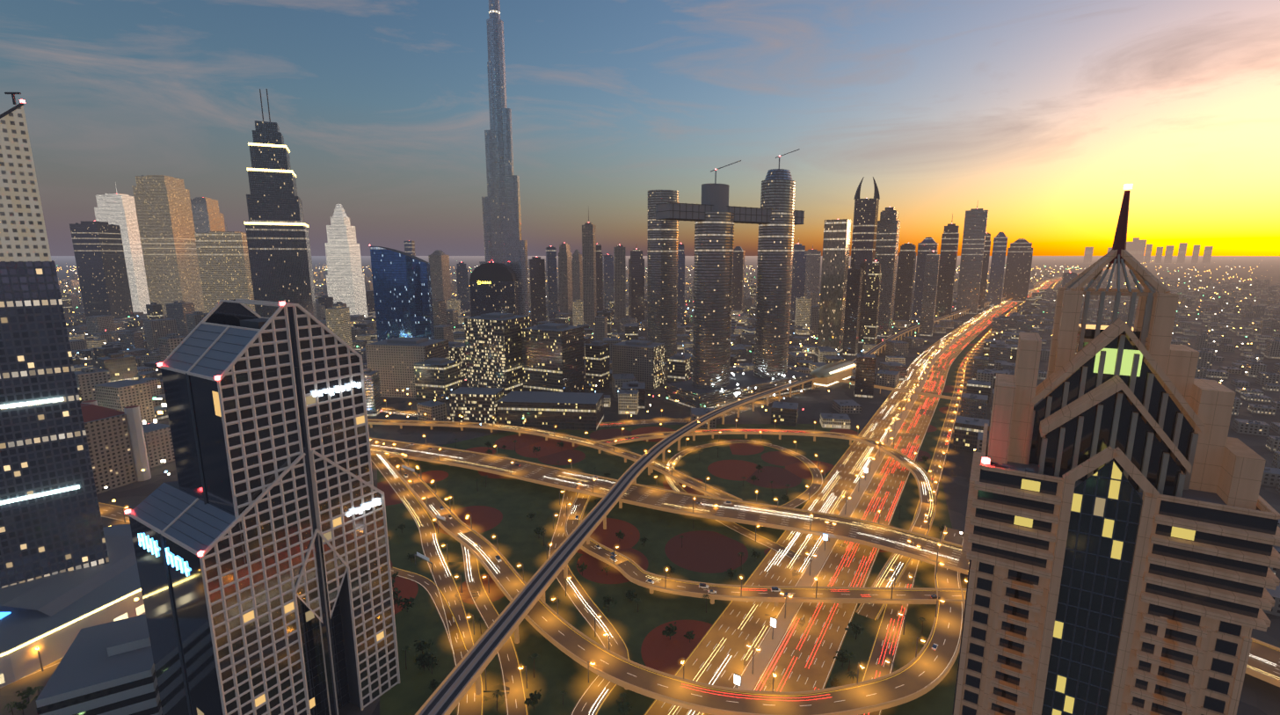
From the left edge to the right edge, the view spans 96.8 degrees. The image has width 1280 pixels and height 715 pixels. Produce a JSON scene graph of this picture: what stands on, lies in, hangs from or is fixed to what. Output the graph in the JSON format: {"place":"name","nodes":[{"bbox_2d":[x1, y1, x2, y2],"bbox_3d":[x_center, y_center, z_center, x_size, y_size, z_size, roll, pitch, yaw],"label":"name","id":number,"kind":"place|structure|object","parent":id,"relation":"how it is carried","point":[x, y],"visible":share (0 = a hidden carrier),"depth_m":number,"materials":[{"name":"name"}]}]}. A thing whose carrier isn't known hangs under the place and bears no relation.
{"place":"outdoors","nodes":[
{"label":"outdoors","id":0,"kind":"place"},
{"bbox_2d":[98,501,132,522],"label":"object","id":1,"kind":"structure","parent":0,"point":[111,511],"depth_m":426.68,"materials":[{"name":"brown"}]},
{"bbox_2d":[369,244,434,341],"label":"building","id":2,"kind":"structure","parent":0,"point":[402,287],"depth_m":911.07,"materials":[{"name":"blue glass"}]},
{"bbox_2d":[370,453,484,714],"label":"road","id":3,"kind":"structure","parent":0,"point":[470,701],"depth_m":340.77,"materials":[{"name":"grey asphalt"}]},
{"bbox_2d":[390,566,466,654],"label":"road","id":4,"kind":"structure","parent":0,"point":[429,585],"depth_m":320.71,"materials":[{"name":"grey asphalt"}]},
{"bbox_2d":[439,497,528,714],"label":"road","id":5,"kind":"structure","parent":0,"point":[514,693],"depth_m":278.62,"materials":[{"name":"grey asphalt"}]},
{"bbox_2d":[548,489,630,714],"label":"road","id":6,"kind":"structure","parent":0,"point":[595,694],"depth_m":299.24,"materials":[{"name":"grey asphalt"}]},
{"bbox_2d":[381,385,819,426],"bbox_3d":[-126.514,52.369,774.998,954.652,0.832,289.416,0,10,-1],"label":"road","id":7,"kind":"structure","parent":0,"point":[629,422],"depth_m":686.12,"materials":[{"name":"grey asphalt"}]},
{"bbox_2d":[0,255,1279,714],"bbox_3d":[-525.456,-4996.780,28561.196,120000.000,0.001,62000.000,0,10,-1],"label":"ground","id":8,"kind":"structure","parent":0,"point":[1259,695],"depth_m":743.22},
{"bbox_2d":[14,686,36,700],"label":"tree","id":9,"kind":"object","parent":8,"relation":"on","point":[27,692],"visible":1,"depth_m":244.88,"materials":[{"name":"green plant"}]},
{"bbox_2d":[0,92,109,588],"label":"skyscraper","id":10,"kind":"structure","parent":8,"relation":"on","point":[50,520],"depth_m":290.81,"materials":[{"name":"grey"}]},
{"bbox_2d":[0,378,174,714],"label":"buildings","id":11,"kind":"structure","parent":8,"relation":"on","point":[89,624],"depth_m":282.26,"materials":[{"name":"grey"}]},
{"bbox_2d":[69,220,134,319],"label":"building","id":12,"kind":"structure","parent":8,"relation":"on","point":[100,261],"depth_m":1634.10,"materials":[{"name":"grey"}]},
{"bbox_2d":[94,183,150,313],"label":"skyscraper","id":13,"kind":"structure","parent":8,"relation":"on","point":[120,209],"depth_m":1804.17,"materials":[{"name":"grey concrete"}]},
{"bbox_2d":[132,174,204,313],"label":"skyscraper","id":14,"kind":"structure","parent":8,"relation":"on","point":[164,217],"depth_m":1716.54,"materials":[{"name":"beige concrete"}]},
{"bbox_2d":[190,196,225,232],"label":"grey tower","id":15,"kind":"structure","parent":8,"relation":"on","point":[207,215],"depth_m":1997.62,"materials":[{"name":"grey concrete"}]},
{"bbox_2d":[194,223,255,312],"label":"building","id":16,"kind":"structure","parent":8,"relation":"on","point":[224,266],"depth_m":1375.31,"materials":[{"name":"grey concrete"}]},
{"bbox_2d":[124,298,399,714],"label":"skyscraper","id":17,"kind":"structure","parent":8,"relation":"on","point":[259,533],"depth_m":208.54,"materials":[{"name":"grey"}]},
{"bbox_2d":[243,88,317,319],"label":"skyscraper","id":18,"kind":"structure","parent":8,"relation":"on","point":[279,244],"depth_m":1038.91,"materials":[{"name":"grey glass"}]},
{"bbox_2d":[325,203,367,317],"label":"skyscraper","id":19,"kind":"structure","parent":8,"relation":"on","point":[345,280],"depth_m":1637.66,"materials":[{"name":"grey concrete"}]},
{"bbox_2d":[365,336,449,398],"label":"office","id":20,"kind":"structure","parent":8,"relation":"on","point":[393,360],"depth_m":762.98,"materials":[{"name":"grey"}]},
{"bbox_2d":[403,240,415,256],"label":"building","id":21,"kind":"structure","parent":8,"relation":"on","point":[409,247],"depth_m":2355.84,"materials":[{"name":"grey"}]},
{"bbox_2d":[414,356,460,402],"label":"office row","id":22,"kind":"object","parent":8,"relation":"on","point":[438,379],"visible":0.94,"depth_m":740.80,"materials":[{"name":"grey"}]},
{"bbox_2d":[428,250,450,309],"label":"downtown tower","id":23,"kind":"structure","parent":8,"relation":"on","point":[440,271],"depth_m":1759.85,"materials":[{"name":"grey"}]},
{"bbox_2d":[448,341,467,385],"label":"lit office","id":24,"kind":"structure","parent":8,"relation":"on","point":[457,351],"depth_m":837.91,"materials":[{"name":"grey glass"}]},
{"bbox_2d":[455,261,470,312],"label":"downtown tower","id":25,"kind":"structure","parent":8,"relation":"on","point":[461,282],"depth_m":1881.31,"materials":[{"name":"grey concrete"}]},
{"bbox_2d":[449,386,504,423],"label":"office building","id":26,"kind":"structure","parent":8,"relation":"on","point":[473,404],"depth_m":644.29,"materials":[{"name":"grey concrete"}]},
{"bbox_2d":[68,296,905,429],"bbox_3d":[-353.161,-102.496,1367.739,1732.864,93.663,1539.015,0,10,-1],"label":"buildings","id":27,"kind":"structure","parent":8,"relation":"on","point":[339,323],"depth_m":1095.31,"materials":[{"name":"grey"}]},
{"bbox_2d":[469,261,518,316],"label":"office building","id":28,"kind":"structure","parent":8,"relation":"on","point":[493,287],"depth_m":1174.36,"materials":[{"name":"grey"}]},
{"bbox_2d":[464,312,530,395],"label":"building","id":29,"kind":"structure","parent":8,"relation":"on","point":[493,347],"depth_m":726.64,"materials":[{"name":"grey"}]},
{"bbox_2d":[479,0,529,315],"bbox_3d":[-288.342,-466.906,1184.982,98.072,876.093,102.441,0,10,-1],"label":"skyscraper","id":30,"kind":"structure","parent":8,"relation":"on","point":[505,243],"depth_m":1173.96,"materials":[{"name":"glass"}]},
{"bbox_2d":[528,255,545,326],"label":"downtown tower","id":31,"kind":"structure","parent":8,"relation":"on","point":[536,272],"depth_m":1455.08,"materials":[{"name":"grey"}]},
{"bbox_2d":[497,390,603,430],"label":"building","id":32,"kind":"structure","parent":8,"relation":"on","point":[561,410],"depth_m":628.58,"materials":[{"name":"grey concrete"}]},
{"bbox_2d":[545,245,558,320],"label":"downtown tower","id":33,"kind":"structure","parent":8,"relation":"on","point":[551,280],"depth_m":1608.21,"materials":[{"name":"grey glass"}]},
{"bbox_2d":[521,322,585,392],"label":"dark office","id":34,"kind":"structure","parent":8,"relation":"on","point":[553,357],"depth_m":721.18,"materials":[{"name":"grey"}]},
{"bbox_2d":[367,418,741,503],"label":"road ramp","id":35,"kind":"structure","parent":8,"relation":"on","point":[688,481],"depth_m":562.65,"materials":[{"name":"grey asphalt"}]},
{"bbox_2d":[58,269,1062,421],"bbox_3d":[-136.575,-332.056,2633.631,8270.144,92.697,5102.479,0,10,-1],"label":"city blocks","id":36,"kind":"structure","parent":8,"relation":"on","point":[972,405],"depth_m":1073.16,"materials":[{"name":"grey concrete"}]},
{"bbox_2d":[60,269,1061,451],"bbox_3d":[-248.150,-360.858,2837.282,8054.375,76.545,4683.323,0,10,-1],"label":"buildings","id":37,"kind":"structure","parent":8,"relation":"on","point":[120,366],"depth_m":972.09,"materials":[{"name":"grey"}]},
{"bbox_2d":[558,242,572,312],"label":"downtown tower","id":38,"kind":"structure","parent":8,"relation":"on","point":[565,279],"depth_m":1659.69,"materials":[{"name":"grey concrete"}]},
{"bbox_2d":[571,249,582,301],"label":"downtown tower","id":39,"kind":"structure","parent":8,"relation":"on","point":[577,264],"depth_m":1859.15,"materials":[{"name":"grey concrete"}]},
{"bbox_2d":[581,210,596,327],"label":"downtown tower","id":40,"kind":"structure","parent":8,"relation":"on","point":[589,267],"depth_m":1468.00,"materials":[{"name":"grey"}]},
{"bbox_2d":[36,261,1153,691],"bbox_3d":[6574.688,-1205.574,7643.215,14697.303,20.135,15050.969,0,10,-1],"label":"street lamps","id":41,"kind":"object","parent":8,"relation":"on","point":[713,507],"visible":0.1,"depth_m":376.96,"materials":[{"name":"grey"}]},
{"bbox_2d":[585,340,609,390],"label":"office","id":42,"kind":"structure","parent":8,"relation":"on","point":[597,360],"depth_m":806.14,"materials":[{"name":"grey glass"}]},
{"bbox_2d":[596,243,603,311],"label":"downtown tower","id":43,"kind":"structure","parent":8,"relation":"on","point":[599,283],"depth_m":1766.04,"materials":[{"name":"grey"}]},
{"bbox_2d":[602,254,614,309],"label":"downtown tower","id":44,"kind":"structure","parent":8,"relation":"on","point":[607,272],"depth_m":1864.85,"materials":[{"name":"grey"}]},
{"bbox_2d":[613,244,625,322],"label":"downtown tower","id":45,"kind":"structure","parent":8,"relation":"on","point":[620,278],"depth_m":1576.02,"materials":[{"name":"grey"}]},
{"bbox_2d":[400,465,868,688],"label":"billboards and gantries","id":46,"kind":"object","parent":8,"relation":"on","point":[737,679],"visible":0.92,"depth_m":348.70,"materials":[{"name":"grey"}]},
{"bbox_2d":[628,248,644,327],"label":"downtown tower","id":47,"kind":"structure","parent":8,"relation":"on","point":[636,285],"depth_m":1474.83,"materials":[{"name":"grey concrete"}]},
{"bbox_2d":[611,339,665,390],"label":"lit office","id":48,"kind":"structure","parent":8,"relation":"on","point":[643,360],"depth_m":817.88,"materials":[{"name":"grey concrete"}]},
{"bbox_2d":[377,423,960,714],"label":"grass ground","id":49,"kind":"structure","parent":8,"relation":"on","point":[502,507],"depth_m":372.21,"materials":[{"name":"green plant"}]},
{"bbox_2d":[397,596,414,611],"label":"tree","id":50,"kind":"object","parent":49,"relation":"on","point":[405,600],"visible":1,"depth_m":306.30,"materials":[{"name":"green plant"}]},
{"bbox_2d":[414,637,433,654],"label":"tree","id":51,"kind":"object","parent":49,"relation":"on","point":[422,645],"visible":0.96,"depth_m":272.66,"materials":[{"name":"green plant"}]},
{"bbox_2d":[421,651,438,673],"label":"tree","id":52,"kind":"object","parent":49,"relation":"on","point":[434,659],"visible":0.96,"depth_m":260.45,"materials":[{"name":"green plant"}]},
{"bbox_2d":[523,688,541,709],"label":"tree","id":53,"kind":"object","parent":49,"relation":"on","point":[533,700],"visible":1,"depth_m":240.50,"materials":[{"name":"green plant"}]},
{"bbox_2d":[616,698,632,714],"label":"tree","id":54,"kind":"object","parent":49,"relation":"on","point":[624,706],"visible":1,"depth_m":236.41,"materials":[{"name":"green plant"}]},
{"bbox_2d":[661,621,676,639],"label":"tree","id":55,"kind":"object","parent":49,"relation":"on","point":[671,631],"visible":1,"depth_m":284.48,"materials":[{"name":"green plant"}]},
{"bbox_2d":[58,269,1279,616],"bbox_3d":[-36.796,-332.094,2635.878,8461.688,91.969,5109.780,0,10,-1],"label":"buildings","id":56,"kind":"structure","parent":8,"relation":"on","point":[164,338],"depth_m":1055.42,"materials":[{"name":"grey"}]},
{"bbox_2d":[380,454,964,714],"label":"road ramp","id":57,"kind":"structure","parent":8,"relation":"on","point":[927,669],"depth_m":255.16,"materials":[{"name":"grey asphalt"}]},
{"bbox_2d":[667,354,690,383],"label":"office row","id":58,"kind":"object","parent":8,"relation":"on","point":[678,367],"visible":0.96,"depth_m":789.97,"materials":[{"name":"grey"}]},
{"bbox_2d":[676,242,684,326],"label":"downtown tower","id":59,"kind":"structure","parent":8,"relation":"on","point":[680,283],"depth_m":1476.86,"materials":[{"name":"grey"}]},
{"bbox_2d":[655,148,812,408],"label":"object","id":60,"kind":"structure","parent":8,"relation":"on","point":[715,216],"depth_m":730.29,"materials":[{"name":"grey glass"}]},
{"bbox_2d":[731,246,745,312],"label":"downtown tower","id":61,"kind":"structure","parent":8,"relation":"on","point":[738,278],"depth_m":1843.27,"materials":[{"name":"grey"}]},
{"bbox_2d":[665,439,823,559],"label":"loop ramp","id":62,"kind":"structure","parent":8,"relation":"on","point":[817,483],"depth_m":470.91,"materials":[{"name":"grey asphalt"}]},
{"bbox_2d":[414,258,1154,714],"bbox_3d":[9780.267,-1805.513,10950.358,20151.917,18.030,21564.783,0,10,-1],"label":"metro viaduct","id":63,"kind":"object","parent":8,"relation":"on","point":[466,687],"visible":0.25,"depth_m":332.12,"materials":[{"name":"grey"}]},
{"bbox_2d":[421,267,1105,714],"bbox_3d":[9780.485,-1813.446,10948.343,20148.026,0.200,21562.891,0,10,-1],"label":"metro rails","id":64,"kind":"object","parent":63,"relation":"on","point":[512,622],"visible":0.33,"depth_m":305.29,"materials":[{"name":"grey metal"}]},
{"bbox_2d":[790,237,806,321],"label":"downtown tower","id":65,"kind":"structure","parent":8,"relation":"on","point":[798,272],"depth_m":1609.53,"materials":[{"name":"grey"}]},
{"bbox_2d":[804,244,821,296],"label":"downtown tower","id":66,"kind":"structure","parent":8,"relation":"on","point":[812,269],"depth_m":1975.64,"materials":[{"name":"grey"}]},
{"bbox_2d":[369,436,1279,687],"bbox_3d":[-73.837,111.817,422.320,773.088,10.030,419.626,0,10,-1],"label":"road flyover","id":67,"kind":"object","parent":8,"relation":"on","point":[1262,660],"visible":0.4,"depth_m":407.91,"materials":[{"name":"brown"}]},
{"bbox_2d":[809,360,856,387],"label":"metro station","id":68,"kind":"object","parent":8,"relation":"on","point":[825,374],"visible":0.92,"depth_m":836.16,"materials":[{"name":"gold metal"}]},
{"bbox_2d":[817,218,851,352],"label":"skyscraper","id":69,"kind":"structure","parent":8,"relation":"on","point":[836,248],"depth_m":1105.57,"materials":[{"name":"grey"}]},
{"bbox_2d":[842,269,863,356],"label":"tower","id":70,"kind":"structure","parent":8,"relation":"on","point":[852,310],"depth_m":1070.84,"materials":[{"name":"grey"}]},
{"bbox_2d":[850,198,879,342],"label":"skyscraper","id":71,"kind":"structure","parent":8,"relation":"on","point":[864,232],"depth_m":1200.99,"materials":[{"name":"grey concrete"}]},
{"bbox_2d":[853,176,879,199],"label":"tower crescent horns","id":72,"kind":"object","parent":71,"relation":"attached to","point":[876,193],"visible":0.94,"depth_m":1195.95},
{"bbox_2d":[862,254,881,347],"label":"skyscraper","id":73,"kind":"structure","parent":8,"relation":"on","point":[872,303],"depth_m":1148.92,"materials":[{"name":"grey glass"}]},
{"bbox_2d":[874,206,900,337],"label":"tower","id":74,"kind":"structure","parent":8,"relation":"on","point":[887,236],"depth_m":1300.66,"materials":[{"name":"grey glass"}]},
{"bbox_2d":[643,262,1141,714],"bbox_3d":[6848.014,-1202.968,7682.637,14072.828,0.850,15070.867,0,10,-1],"label":"highway","id":75,"kind":"structure","parent":8,"relation":"on","point":[721,655],"depth_m":350.31,"materials":[{"name":"grey asphalt"}]},
{"bbox_2d":[893,242,916,326],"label":"skyscraper","id":76,"kind":"structure","parent":8,"relation":"on","point":[905,281],"depth_m":1518.57,"materials":[{"name":"grey"}]},
{"bbox_2d":[911,237,938,318],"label":"skyscraper","id":77,"kind":"structure","parent":8,"relation":"on","point":[926,245],"depth_m":1671.95,"materials":[{"name":"grey"}]},
{"bbox_2d":[918,250,940,336],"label":"skyscraper","id":78,"kind":"structure","parent":8,"relation":"on","point":[932,265],"depth_m":1323.93,"materials":[{"name":"grey"}]},
{"bbox_2d":[734,262,1141,690],"bbox_3d":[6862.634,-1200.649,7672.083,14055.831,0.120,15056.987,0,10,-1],"label":"median kerb","id":79,"kind":"object","parent":8,"relation":"on","point":[762,657],"visible":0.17,"depth_m":351.62,"materials":[{"name":"beige concrete"}]},
{"bbox_2d":[934,214,959,319],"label":"skyscraper","id":80,"kind":"structure","parent":8,"relation":"on","point":[947,268],"depth_m":1643.36,"materials":[{"name":"grey"}]},
{"bbox_2d":[752,261,1154,691],"bbox_3d":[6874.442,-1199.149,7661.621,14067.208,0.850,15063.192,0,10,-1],"label":"road","id":81,"kind":"structure","parent":8,"relation":"on","point":[809,645],"depth_m":351.29,"materials":[{"name":"grey asphalt"}]},
{"bbox_2d":[955,200,988,313],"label":"skyscraper","id":82,"kind":"structure","parent":8,"relation":"on","point":[971,255],"depth_m":1815.96,"materials":[{"name":"grey concrete"}]},
{"bbox_2d":[977,232,990,310],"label":"skyscraper","id":83,"kind":"structure","parent":8,"relation":"on","point":[985,272],"depth_m":1939.76,"materials":[{"name":"grey concrete"}]},
{"bbox_2d":[824,262,1144,688],"bbox_3d":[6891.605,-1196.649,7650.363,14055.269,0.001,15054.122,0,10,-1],"label":"road","id":84,"kind":"structure","parent":8,"relation":"on","point":[860,646],"depth_m":415.41,"materials":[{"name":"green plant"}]},
{"bbox_2d":[832,649,849,667],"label":"tree","id":85,"kind":"object","parent":84,"relation":"on","point":[843,654],"visible":0.9,"depth_m":265.76,"materials":[{"name":"green plant"}]},
{"bbox_2d":[987,232,1007,306],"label":"skyscraper","id":86,"kind":"structure","parent":8,"relation":"on","point":[997,267],"depth_m":2085.15,"materials":[{"name":"grey concrete"}]},
{"bbox_2d":[860,261,1150,714],"bbox_3d":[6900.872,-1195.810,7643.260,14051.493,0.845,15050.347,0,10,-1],"label":"road","id":87,"kind":"structure","parent":8,"relation":"on","point":[886,640],"depth_m":330.86,"materials":[{"name":"grey asphalt"}]},
{"bbox_2d":[1002,238,1032,302],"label":"skyscraper","id":88,"kind":"structure","parent":8,"relation":"on","point":[1018,268],"depth_m":2285.55,"materials":[{"name":"grey"}]},
{"bbox_2d":[1061,271,1077,286],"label":"tower","id":89,"kind":"structure","parent":8,"relation":"on","point":[1067,277],"depth_m":1932.98,"materials":[{"name":"grey"}]},
{"bbox_2d":[1084,272,1101,300],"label":"tower","id":90,"kind":"structure","parent":8,"relation":"on","point":[1094,297],"depth_m":2358.63,"materials":[{"name":"grey"}]},
{"bbox_2d":[952,183,1279,714],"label":"hotel tower","id":91,"kind":"structure","parent":8,"relation":"on","point":[1122,534],"depth_m":108.41,"materials":[{"name":"beige paint"}]},
{"bbox_2d":[1111,263,1126,288],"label":"tower","id":92,"kind":"structure","parent":8,"relation":"on","point":[1115,279],"depth_m":3012.39,"materials":[{"name":"grey"}]},
{"bbox_2d":[1135,240,1146,262],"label":"tower","id":93,"kind":"structure","parent":8,"relation":"on","point":[1141,249],"depth_m":11865.47,"materials":[{"name":"grey"}]},
{"bbox_2d":[1143,244,1152,263],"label":"tower","id":94,"kind":"structure","parent":8,"relation":"on","point":[1147,253],"depth_m":11806.41,"materials":[{"name":"grey concrete"}]},
{"bbox_2d":[57,265,1258,600],"bbox_3d":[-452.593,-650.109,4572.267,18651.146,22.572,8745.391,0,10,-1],"label":"city lights","id":95,"kind":"object","parent":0,"point":[665,387],"visible":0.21,"depth_m":1011.41},
{"bbox_2d":[647,189,678,366],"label":"tower","id":96,"kind":"structure","parent":0,"point":[662,279],"depth_m":903.81,"materials":[{"name":"grey"}]},
{"bbox_2d":[564,492,966,608],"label":"road ramp","id":97,"kind":"structure","parent":0,"point":[629,569],"depth_m":314.52,"materials":[{"name":"grey asphalt"}]},
{"bbox_2d":[596,428,936,619],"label":"road ramp","id":98,"kind":"structure","parent":0,"point":[898,563],"depth_m":476.53,"materials":[{"name":"grey asphalt"}]},
{"bbox_2d":[1083,247,1093,262],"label":"tower","id":99,"kind":"structure","parent":0,"point":[1088,254],"depth_m":12408.10,"materials":[{"name":"grey concrete"}]},
{"bbox_2d":[1163,245,1174,263],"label":"tower","id":100,"kind":"structure","parent":0,"point":[1168,254],"depth_m":11594.10,"materials":[{"name":"grey concrete"}]},
{"bbox_2d":[1176,242,1187,263],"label":"tower","id":101,"kind":"structure","parent":0,"point":[1181,252],"depth_m":11460.41,"materials":[{"name":"grey concrete"}]},
{"bbox_2d":[1191,245,1199,263],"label":"tower","id":102,"kind":"structure","parent":0,"point":[1195,254],"depth_m":11332.92,"materials":[{"name":"grey"}]},
{"bbox_2d":[1201,246,1213,263],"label":"tower","id":103,"kind":"structure","parent":0,"point":[1207,255],"depth_m":11214.29,"materials":[{"name":"grey concrete"}]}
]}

